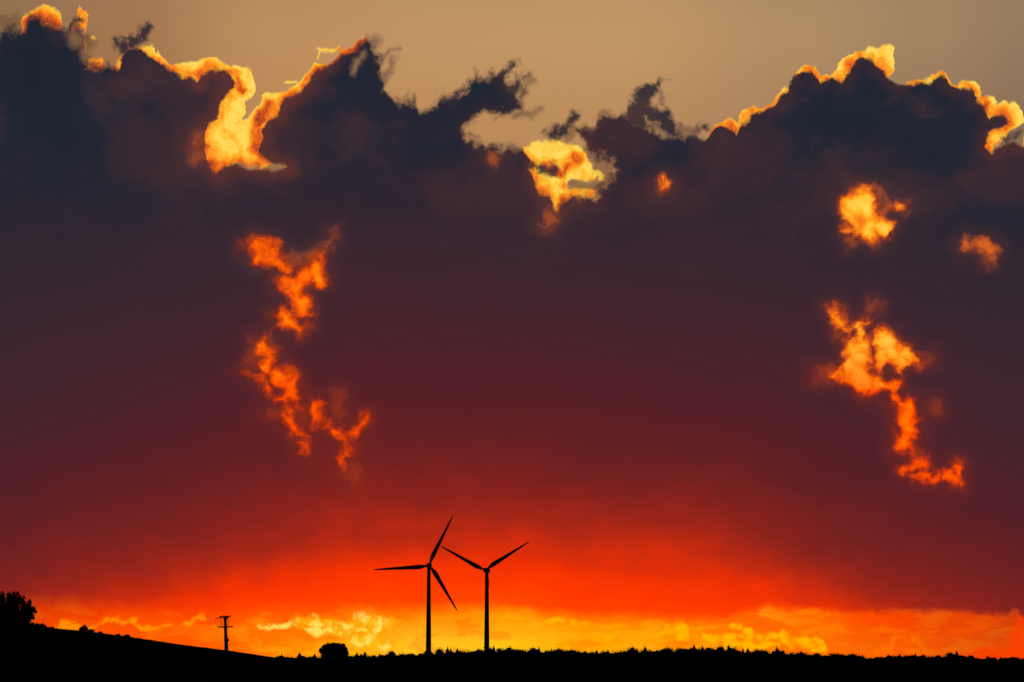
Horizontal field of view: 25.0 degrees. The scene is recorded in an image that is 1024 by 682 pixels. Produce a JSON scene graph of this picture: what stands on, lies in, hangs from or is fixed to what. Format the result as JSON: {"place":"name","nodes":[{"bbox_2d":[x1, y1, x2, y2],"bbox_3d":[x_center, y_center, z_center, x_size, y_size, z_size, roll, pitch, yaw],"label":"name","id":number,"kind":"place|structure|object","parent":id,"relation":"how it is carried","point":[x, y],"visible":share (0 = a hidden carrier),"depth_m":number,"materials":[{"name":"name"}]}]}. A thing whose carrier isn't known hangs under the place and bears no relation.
{"place":"outdoors","nodes":[
{"label":"outdoors","id":0,"kind":"place"},
{"bbox_2d":[0,623,926,681],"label":"hill","id":1,"kind":"structure","parent":0,"point":[54,650],"depth_m":274.93,"materials":[{"name":"black plant"}]},
{"bbox_2d":[0,591,36,626],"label":"broadleaf tree","id":2,"kind":"object","parent":1,"relation":"on","point":[11,612],"visible":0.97,"depth_m":356.49,"materials":[{"name":"black plant"}]},
{"bbox_2d":[79,625,88,631],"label":"shrub","id":3,"kind":"object","parent":1,"relation":"on","point":[83,628],"visible":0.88,"depth_m":384.81,"materials":[{"name":"black plant"}]},
{"bbox_2d":[2,665,203,681],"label":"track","id":4,"kind":"structure","parent":1,"relation":"on","point":[99,671],"depth_m":204.77,"materials":[{"name":"black"}]},
{"bbox_2d":[34,625,289,659],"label":"grass","id":5,"kind":"structure","parent":1,"relation":"on","point":[161,642],"depth_m":380.02,"materials":[{"name":"black plant"}]},
{"bbox_2d":[215,615,232,650],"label":"utility pole","id":6,"kind":"object","parent":1,"relation":"on","point":[225,626],"visible":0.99,"depth_m":394.66,"materials":[{"name":"brown wood"}]},
{"bbox_2d":[0,0,1023,659],"label":"sky","id":7,"kind":"structure","parent":0,"point":[711,310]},
{"bbox_2d":[393,667,1023,681],"bbox_3d":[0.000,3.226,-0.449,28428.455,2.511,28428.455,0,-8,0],"label":"ground","id":8,"kind":"structure","parent":0,"point":[968,674],"depth_m":863.84,"materials":[{"name":"soil"}]},
{"bbox_2d":[296,654,305,660],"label":"deciduous tree","id":9,"kind":"object","parent":8,"relation":"on","point":[300,658],"visible":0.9,"depth_m":1477.69,"materials":[{"name":"black plant"}]},
{"bbox_2d":[303,655,317,661],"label":"deciduous tree","id":10,"kind":"object","parent":8,"relation":"on","point":[308,659],"visible":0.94,"depth_m":1476.11,"materials":[{"name":"black plant"}]},
{"bbox_2d":[319,643,348,663],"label":"broadleaf tree","id":11,"kind":"object","parent":8,"relation":"on","point":[334,652],"visible":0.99,"depth_m":1134.88,"materials":[{"name":"black plant"}]},
{"bbox_2d":[342,656,353,664],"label":"deciduous tree","id":12,"kind":"object","parent":8,"relation":"on","point":[345,662],"visible":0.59,"depth_m":1477.82,"materials":[{"name":"black plant"}]},
{"bbox_2d":[352,654,362,665],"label":"deciduous tree","id":13,"kind":"object","parent":8,"relation":"on","point":[356,659],"visible":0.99,"depth_m":1479.07,"materials":[{"name":"black plant"}]},
{"bbox_2d":[353,654,366,666],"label":"conifer tree","id":14,"kind":"object","parent":8,"relation":"on","point":[361,664],"visible":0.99,"depth_m":1481.84,"materials":[{"name":"black plant"}]},
{"bbox_2d":[364,655,373,666],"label":"deciduous tree","id":15,"kind":"object","parent":8,"relation":"on","point":[368,658],"visible":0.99,"depth_m":1480.19,"materials":[{"name":"black plant"}]},
{"bbox_2d":[371,654,378,667],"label":"deciduous tree","id":16,"kind":"object","parent":8,"relation":"on","point":[375,658],"visible":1,"depth_m":1478.90,"materials":[{"name":"black plant"}]},
{"bbox_2d":[374,653,384,667],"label":"conifer tree","id":17,"kind":"object","parent":8,"relation":"on","point":[379,663],"visible":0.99,"depth_m":1479.51,"materials":[{"name":"black plant"}]},
{"bbox_2d":[385,654,395,667],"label":"deciduous tree","id":18,"kind":"object","parent":8,"relation":"on","point":[390,658],"visible":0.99,"depth_m":1479.33,"materials":[{"name":"black plant"}]},
{"bbox_2d":[387,650,396,667],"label":"deciduous tree","id":19,"kind":"object","parent":8,"relation":"on","point":[392,653],"visible":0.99,"depth_m":1482.45,"materials":[{"name":"black plant"}]},
{"bbox_2d":[396,654,402,667],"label":"deciduous tree","id":20,"kind":"object","parent":8,"relation":"on","point":[398,659],"visible":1,"depth_m":1479.49,"materials":[{"name":"black plant"}]},
{"bbox_2d":[402,653,415,667],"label":"deciduous tree","id":21,"kind":"object","parent":8,"relation":"on","point":[406,660],"visible":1,"depth_m":1478.28,"materials":[{"name":"black plant"}]},
{"bbox_2d":[374,516,456,650],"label":"wind turbine","id":22,"kind":"object","parent":8,"relation":"on","point":[428,607],"visible":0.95,"depth_m":1689.27,"materials":[{"name":"paint"}]},
{"bbox_2d":[417,653,427,667],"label":"deciduous tree","id":23,"kind":"object","parent":8,"relation":"on","point":[420,660],"visible":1,"depth_m":1476.10,"materials":[{"name":"black plant"}]},
{"bbox_2d":[420,650,433,667],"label":"deciduous tree","id":24,"kind":"object","parent":8,"relation":"on","point":[429,654],"visible":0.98,"depth_m":1477.83,"materials":[{"name":"black plant"}]},
{"bbox_2d":[434,647,444,654],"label":"deciduous tree","id":25,"kind":"object","parent":8,"relation":"on","point":[438,651],"visible":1,"depth_m":1480.86,"materials":[{"name":"black plant"}]},
{"bbox_2d":[433,651,449,667],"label":"deciduous tree","id":26,"kind":"object","parent":8,"relation":"on","point":[441,657],"visible":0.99,"depth_m":1476.56,"materials":[{"name":"black plant"}]},
{"bbox_2d":[447,649,460,667],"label":"deciduous tree","id":27,"kind":"object","parent":8,"relation":"on","point":[450,656],"visible":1,"depth_m":1479.38,"materials":[{"name":"black plant"}]},
{"bbox_2d":[450,648,463,667],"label":"conifer tree","id":28,"kind":"object","parent":8,"relation":"on","point":[457,661],"visible":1,"depth_m":1477.77,"materials":[{"name":"black plant"}]},
{"bbox_2d":[459,650,467,667],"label":"deciduous tree","id":29,"kind":"object","parent":8,"relation":"on","point":[464,655],"visible":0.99,"depth_m":1482.46,"materials":[{"name":"black plant"}]},
{"bbox_2d":[467,650,477,667],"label":"deciduous tree","id":30,"kind":"object","parent":8,"relation":"on","point":[471,656],"visible":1,"depth_m":1477.57,"materials":[{"name":"black plant"}]},
{"bbox_2d":[472,648,482,667],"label":"deciduous tree","id":31,"kind":"object","parent":8,"relation":"on","point":[477,652],"visible":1,"depth_m":1477.89,"materials":[{"name":"black plant"}]},
{"bbox_2d":[441,542,528,649],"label":"wind turbine","id":32,"kind":"object","parent":8,"relation":"on","point":[486,621],"visible":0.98,"depth_m":1728.47,"materials":[{"name":"paint"}]},
{"bbox_2d":[480,647,491,667],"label":"deciduous tree","id":33,"kind":"object","parent":8,"relation":"on","point":[485,655],"visible":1,"depth_m":1476.48,"materials":[{"name":"black plant"}]},
{"bbox_2d":[487,647,494,659],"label":"deciduous tree","id":34,"kind":"object","parent":8,"relation":"on","point":[490,651],"visible":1,"depth_m":1477.53,"materials":[{"name":"black plant"}]},
{"bbox_2d":[489,645,499,667],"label":"conifer tree","id":35,"kind":"object","parent":8,"relation":"on","point":[493,662],"visible":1,"depth_m":1478.21,"materials":[{"name":"black plant"}]},
{"bbox_2d":[492,649,502,667],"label":"deciduous tree","id":36,"kind":"object","parent":8,"relation":"on","point":[497,656],"visible":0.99,"depth_m":1477.18,"materials":[{"name":"black plant"}]},
{"bbox_2d":[504,646,513,667],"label":"deciduous tree","id":37,"kind":"object","parent":8,"relation":"on","point":[509,652],"visible":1,"depth_m":1476.43,"materials":[{"name":"black plant"}]},
{"bbox_2d":[510,648,518,667],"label":"deciduous tree","id":38,"kind":"object","parent":8,"relation":"on","point":[514,657],"visible":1,"depth_m":1477.11,"materials":[{"name":"black plant"}]},
{"bbox_2d":[517,649,525,667],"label":"deciduous tree","id":39,"kind":"object","parent":8,"relation":"on","point":[520,652],"visible":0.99,"depth_m":1483.42,"materials":[{"name":"black plant"}]},
{"bbox_2d":[527,648,536,667],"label":"deciduous tree","id":40,"kind":"object","parent":8,"relation":"on","point":[531,653],"visible":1,"depth_m":1477.18,"materials":[{"name":"black plant"}]},
{"bbox_2d":[533,648,544,667],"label":"conifer tree","id":41,"kind":"object","parent":8,"relation":"on","point":[538,661],"visible":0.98,"depth_m":1478.29,"materials":[{"name":"black plant"}]},
{"bbox_2d":[544,649,550,667],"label":"deciduous tree","id":42,"kind":"object","parent":8,"relation":"on","point":[547,655],"visible":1,"depth_m":1477.70,"materials":[{"name":"black plant"}]},
{"bbox_2d":[546,648,558,667],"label":"conifer tree","id":43,"kind":"object","parent":8,"relation":"on","point":[551,662],"visible":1,"depth_m":1477.33,"materials":[{"name":"black plant"}]},
{"bbox_2d":[550,648,563,667],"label":"deciduous tree","id":44,"kind":"object","parent":8,"relation":"on","point":[556,655],"visible":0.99,"depth_m":1475.26,"materials":[{"name":"black plant"}]},
{"bbox_2d":[558,649,569,667],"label":"deciduous tree","id":45,"kind":"object","parent":8,"relation":"on","point":[565,653],"visible":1,"depth_m":1480.77,"materials":[{"name":"black plant"}]},
{"bbox_2d":[568,650,578,667],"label":"deciduous tree","id":46,"kind":"object","parent":8,"relation":"on","point":[573,652],"visible":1,"depth_m":1481.12,"materials":[{"name":"black plant"}]},
{"bbox_2d":[590,649,602,667],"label":"conifer tree","id":47,"kind":"object","parent":8,"relation":"on","point":[596,662],"visible":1,"depth_m":1481.84,"materials":[{"name":"black plant"}]},
{"bbox_2d":[599,649,609,667],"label":"deciduous tree","id":48,"kind":"object","parent":8,"relation":"on","point":[604,655],"visible":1,"depth_m":1483.05,"materials":[{"name":"black plant"}]},
{"bbox_2d":[603,651,614,666],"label":"conifer tree","id":49,"kind":"object","parent":8,"relation":"on","point":[608,662],"visible":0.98,"depth_m":1484.94,"materials":[{"name":"black plant"}]},
{"bbox_2d":[609,650,621,667],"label":"deciduous tree","id":50,"kind":"object","parent":8,"relation":"on","point":[615,656],"visible":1,"depth_m":1478.65,"materials":[{"name":"black plant"}]},
{"bbox_2d":[620,650,631,667],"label":"deciduous tree","id":51,"kind":"object","parent":8,"relation":"on","point":[624,655],"visible":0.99,"depth_m":1478.51,"materials":[{"name":"black plant"}]},
{"bbox_2d":[628,648,640,667],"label":"deciduous tree","id":52,"kind":"object","parent":8,"relation":"on","point":[634,656],"visible":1,"depth_m":1476.63,"materials":[{"name":"black plant"}]},
{"bbox_2d":[639,647,650,667],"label":"conifer tree","id":53,"kind":"object","parent":8,"relation":"on","point":[645,661],"visible":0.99,"depth_m":1483.23,"materials":[{"name":"black plant"}]},
{"bbox_2d":[649,649,661,667],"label":"deciduous tree","id":54,"kind":"object","parent":8,"relation":"on","point":[657,654],"visible":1,"depth_m":1482.84,"materials":[{"name":"black plant"}]},
{"bbox_2d":[655,650,663,665],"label":"deciduous tree","id":55,"kind":"object","parent":8,"relation":"on","point":[661,656],"visible":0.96,"depth_m":1484.73,"materials":[{"name":"black plant"}]},
{"bbox_2d":[658,646,674,665],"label":"deciduous tree","id":56,"kind":"object","parent":8,"relation":"on","point":[666,651],"visible":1,"depth_m":1485.79,"materials":[{"name":"black plant"}]},
{"bbox_2d":[673,649,685,667],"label":"deciduous tree","id":57,"kind":"object","parent":8,"relation":"on","point":[681,659],"visible":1,"depth_m":1478.41,"materials":[{"name":"black plant"}]},
{"bbox_2d":[338,652,1023,667],"bbox_3d":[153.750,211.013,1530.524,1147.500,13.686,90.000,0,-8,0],"label":"wood","id":58,"kind":"object","parent":8,"relation":"on","point":[569,664],"visible":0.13,"depth_m":1487.60,"materials":[{"name":"black plant"}]},
{"bbox_2d":[678,648,691,667],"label":"deciduous tree","id":59,"kind":"object","parent":8,"relation":"on","point":[684,653],"visible":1,"depth_m":1478.74,"materials":[{"name":"black plant"}]},
{"bbox_2d":[687,647,700,667],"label":"deciduous tree","id":60,"kind":"object","parent":8,"relation":"on","point":[692,653],"visible":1,"depth_m":1479.46,"materials":[{"name":"black plant"}]},
{"bbox_2d":[689,645,699,667],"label":"conifer tree","id":61,"kind":"object","parent":8,"relation":"on","point":[694,662],"visible":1,"depth_m":1479.97,"materials":[{"name":"black plant"}]},
{"bbox_2d":[697,646,705,667],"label":"conifer tree","id":62,"kind":"object","parent":8,"relation":"on","point":[702,662],"visible":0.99,"depth_m":1479.84,"materials":[{"name":"black plant"}]},
{"bbox_2d":[701,648,711,667],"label":"deciduous tree","id":63,"kind":"object","parent":8,"relation":"on","point":[706,655],"visible":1,"depth_m":1477.80,"materials":[{"name":"black plant"}]},
{"bbox_2d":[712,648,726,667],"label":"deciduous tree","id":64,"kind":"object","parent":8,"relation":"on","point":[720,654],"visible":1,"depth_m":1475.38,"materials":[{"name":"black plant"}]},
{"bbox_2d":[718,646,727,667],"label":"conifer tree","id":65,"kind":"object","parent":8,"relation":"on","point":[723,662],"visible":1,"depth_m":1479.17,"materials":[{"name":"black plant"}]},
{"bbox_2d":[725,646,730,667],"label":"deciduous tree","id":66,"kind":"object","parent":8,"relation":"on","point":[727,654],"visible":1,"depth_m":1483.48,"materials":[{"name":"black plant"}]},
{"bbox_2d":[726,644,735,666],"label":"conifer tree","id":67,"kind":"object","parent":8,"relation":"on","point":[730,661],"visible":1,"depth_m":1484.20,"materials":[{"name":"black plant"}]},
{"bbox_2d":[728,645,738,667],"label":"deciduous tree","id":68,"kind":"object","parent":8,"relation":"on","point":[733,653],"visible":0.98,"depth_m":1478.94,"materials":[{"name":"black plant"}]},
{"bbox_2d":[738,649,748,667],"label":"conifer tree","id":69,"kind":"object","parent":8,"relation":"on","point":[744,658],"visible":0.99,"depth_m":1477.78,"materials":[{"name":"black plant"}]},
{"bbox_2d":[741,648,752,666],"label":"conifer tree","id":70,"kind":"object","parent":8,"relation":"on","point":[749,661],"visible":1,"depth_m":1480.27,"materials":[{"name":"black plant"}]},
{"bbox_2d":[750,652,755,667],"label":"deciduous tree","id":71,"kind":"object","parent":8,"relation":"on","point":[753,654],"visible":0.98,"depth_m":1481.60,"materials":[{"name":"black plant"}]},
{"bbox_2d":[753,650,762,667],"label":"conifer tree","id":72,"kind":"object","parent":8,"relation":"on","point":[758,661],"visible":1,"depth_m":1477.44,"materials":[{"name":"black plant"}]},
{"bbox_2d":[754,649,768,667],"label":"deciduous tree","id":73,"kind":"object","parent":8,"relation":"on","point":[764,655],"visible":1,"depth_m":1480.39,"materials":[{"name":"black plant"}]},
{"bbox_2d":[774,650,785,667],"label":"conifer tree","id":74,"kind":"object","parent":8,"relation":"on","point":[778,661],"visible":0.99,"depth_m":1481.95,"materials":[{"name":"black plant"}]},
{"bbox_2d":[783,651,791,667],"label":"deciduous tree","id":75,"kind":"object","parent":8,"relation":"on","point":[787,655],"visible":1,"depth_m":1483.65,"materials":[{"name":"black plant"}]},
{"bbox_2d":[785,653,800,667],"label":"deciduous tree","id":76,"kind":"object","parent":8,"relation":"on","point":[795,658],"visible":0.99,"depth_m":1479.00,"materials":[{"name":"black plant"}]},
{"bbox_2d":[800,653,809,667],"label":"deciduous tree","id":77,"kind":"object","parent":8,"relation":"on","point":[802,658],"visible":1,"depth_m":1481.02,"materials":[{"name":"black plant"}]},
{"bbox_2d":[803,652,809,667],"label":"deciduous tree","id":78,"kind":"object","parent":8,"relation":"on","point":[806,659],"visible":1,"depth_m":1479.13,"materials":[{"name":"black plant"}]},
{"bbox_2d":[829,652,840,667],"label":"deciduous tree","id":79,"kind":"object","parent":8,"relation":"on","point":[834,657],"visible":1,"depth_m":1477.32,"materials":[{"name":"black plant"}]},
{"bbox_2d":[837,653,847,667],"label":"deciduous tree","id":80,"kind":"object","parent":8,"relation":"on","point":[843,657],"visible":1,"depth_m":1478.25,"materials":[{"name":"black plant"}]},
{"bbox_2d":[842,655,848,667],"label":"deciduous tree","id":81,"kind":"object","parent":8,"relation":"on","point":[845,660],"visible":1,"depth_m":1476.06,"materials":[{"name":"black plant"}]},
{"bbox_2d":[853,653,864,667],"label":"deciduous tree","id":82,"kind":"object","parent":8,"relation":"on","point":[860,660],"visible":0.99,"depth_m":1478.64,"materials":[{"name":"black plant"}]},
{"bbox_2d":[862,657,870,667],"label":"deciduous tree","id":83,"kind":"object","parent":8,"relation":"on","point":[867,661],"visible":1,"depth_m":1479.26,"materials":[{"name":"black plant"}]},
{"bbox_2d":[869,657,880,667],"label":"deciduous tree","id":84,"kind":"object","parent":8,"relation":"on","point":[874,661],"visible":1,"depth_m":1479.39,"materials":[{"name":"black plant"}]},
{"bbox_2d":[883,655,894,667],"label":"deciduous tree","id":85,"kind":"object","parent":8,"relation":"on","point":[887,661],"visible":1,"depth_m":1477.15,"materials":[{"name":"black plant"}]},
{"bbox_2d":[884,654,896,667],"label":"deciduous tree","id":86,"kind":"object","parent":8,"relation":"on","point":[891,658],"visible":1,"depth_m":1478.88,"materials":[{"name":"black plant"}]},
{"bbox_2d":[893,655,903,667],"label":"deciduous tree","id":87,"kind":"object","parent":8,"relation":"on","point":[896,660],"visible":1,"depth_m":1478.74,"materials":[{"name":"black plant"}]},
{"bbox_2d":[895,653,905,666],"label":"conifer tree","id":88,"kind":"object","parent":8,"relation":"on","point":[900,663],"visible":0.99,"depth_m":1478.49,"materials":[{"name":"black plant"}]},
{"bbox_2d":[904,654,910,667],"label":"deciduous tree","id":89,"kind":"object","parent":8,"relation":"on","point":[908,659],"visible":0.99,"depth_m":1481.31,"materials":[{"name":"black plant"}]},
{"bbox_2d":[906,655,918,667],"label":"deciduous tree","id":90,"kind":"object","parent":8,"relation":"on","point":[912,657],"visible":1,"depth_m":1481.48,"materials":[{"name":"black plant"}]},
{"bbox_2d":[911,653,919,667],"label":"conifer tree","id":91,"kind":"object","parent":8,"relation":"on","point":[915,662],"visible":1,"depth_m":1481.13,"materials":[{"name":"black plant"}]},
{"bbox_2d":[917,655,924,667],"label":"deciduous tree","id":92,"kind":"object","parent":8,"relation":"on","point":[921,659],"visible":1,"depth_m":1480.13,"materials":[{"name":"black plant"}]},
{"bbox_2d":[929,655,935,667],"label":"deciduous tree","id":93,"kind":"object","parent":8,"relation":"on","point":[932,660],"visible":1,"depth_m":1483.22,"materials":[{"name":"black plant"}]},
{"bbox_2d":[934,655,942,667],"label":"deciduous tree","id":94,"kind":"object","parent":8,"relation":"on","point":[939,658],"visible":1,"depth_m":1479.73,"materials":[{"name":"black plant"}]},
{"bbox_2d":[943,652,956,667],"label":"deciduous tree","id":95,"kind":"object","parent":8,"relation":"on","point":[950,656],"visible":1,"depth_m":1478.22,"materials":[{"name":"black plant"}]},
{"bbox_2d":[951,651,963,667],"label":"conifer tree","id":96,"kind":"object","parent":8,"relation":"on","point":[956,663],"visible":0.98,"depth_m":1479.21,"materials":[{"name":"black plant"}]},
{"bbox_2d":[955,655,969,667],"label":"deciduous tree","id":97,"kind":"object","parent":8,"relation":"on","point":[962,659],"visible":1,"depth_m":1476.09,"materials":[{"name":"black plant"}]},
{"bbox_2d":[975,658,985,667],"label":"deciduous tree","id":98,"kind":"object","parent":8,"relation":"on","point":[980,660],"visible":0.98,"depth_m":1476.53,"materials":[{"name":"black plant"}]},
{"bbox_2d":[982,655,992,667],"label":"conifer tree","id":99,"kind":"object","parent":8,"relation":"on","point":[989,664],"visible":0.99,"depth_m":1480.71,"materials":[{"name":"black plant"}]},
{"bbox_2d":[995,657,1006,667],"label":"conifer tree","id":100,"kind":"object","parent":8,"relation":"on","point":[1001,665],"visible":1,"depth_m":1479.94,"materials":[{"name":"black plant"}]},
{"bbox_2d":[1000,657,1012,667],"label":"deciduous tree","id":101,"kind":"object","parent":8,"relation":"on","point":[1006,660],"visible":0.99,"depth_m":1478.47,"materials":[{"name":"black plant"}]},
{"bbox_2d":[1012,658,1021,667],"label":"deciduous tree","id":102,"kind":"object","parent":8,"relation":"on","point":[1016,660],"visible":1,"depth_m":1476.84,"materials":[{"name":"black plant"}]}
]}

